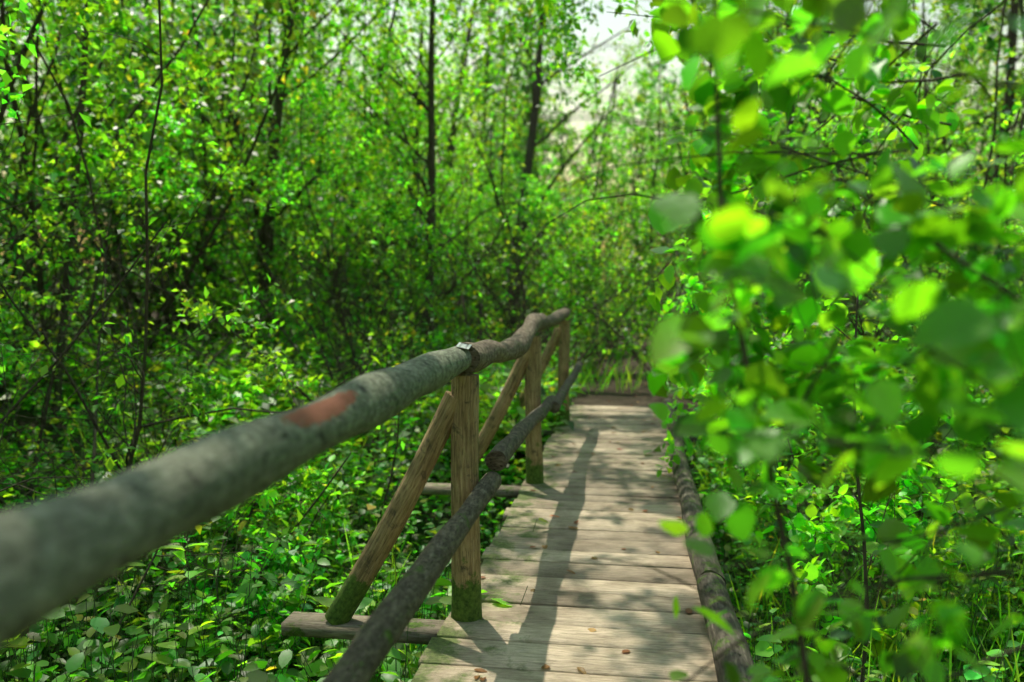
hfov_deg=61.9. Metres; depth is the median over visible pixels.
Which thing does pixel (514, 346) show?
hand rail
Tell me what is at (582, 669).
fallen leaves
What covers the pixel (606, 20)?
sky
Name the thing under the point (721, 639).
kerb log
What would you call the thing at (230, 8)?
trees
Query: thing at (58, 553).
hand rail
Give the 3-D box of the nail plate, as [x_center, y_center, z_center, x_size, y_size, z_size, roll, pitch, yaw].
[-0.185,0.018,3.296,0.050,0.005,0.115,13,9,1]
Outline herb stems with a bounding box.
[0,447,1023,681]
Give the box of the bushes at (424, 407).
[0,297,1023,612]
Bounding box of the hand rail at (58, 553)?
[0,346,471,649]
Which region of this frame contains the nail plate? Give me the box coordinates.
[456,342,471,349]
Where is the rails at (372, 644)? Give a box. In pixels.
[322,361,582,681]
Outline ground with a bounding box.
[0,267,1023,681]
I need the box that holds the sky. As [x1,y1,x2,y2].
[0,0,1023,281]
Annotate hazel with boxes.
[496,0,1023,681]
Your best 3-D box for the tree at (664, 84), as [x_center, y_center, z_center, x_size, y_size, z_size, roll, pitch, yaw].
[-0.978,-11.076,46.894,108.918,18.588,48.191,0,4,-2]
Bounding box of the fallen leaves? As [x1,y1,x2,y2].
[474,380,691,680]
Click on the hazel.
(965, 330)
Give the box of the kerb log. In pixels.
[662,397,753,681]
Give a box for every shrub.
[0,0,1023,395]
[0,0,1023,681]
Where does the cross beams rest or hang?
on the ground
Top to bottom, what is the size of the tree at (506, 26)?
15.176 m
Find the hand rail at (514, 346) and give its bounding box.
[453,308,570,374]
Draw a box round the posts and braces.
[325,320,569,624]
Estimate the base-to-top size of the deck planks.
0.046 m
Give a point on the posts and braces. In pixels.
(456, 416)
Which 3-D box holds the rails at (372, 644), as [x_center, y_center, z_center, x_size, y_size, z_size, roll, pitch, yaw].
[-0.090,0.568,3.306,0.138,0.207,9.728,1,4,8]
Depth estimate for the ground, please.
7.99 m
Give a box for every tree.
[0,0,1023,312]
[0,0,1023,426]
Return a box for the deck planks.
[411,405,717,681]
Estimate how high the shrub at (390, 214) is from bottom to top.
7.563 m
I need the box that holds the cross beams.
[281,427,553,644]

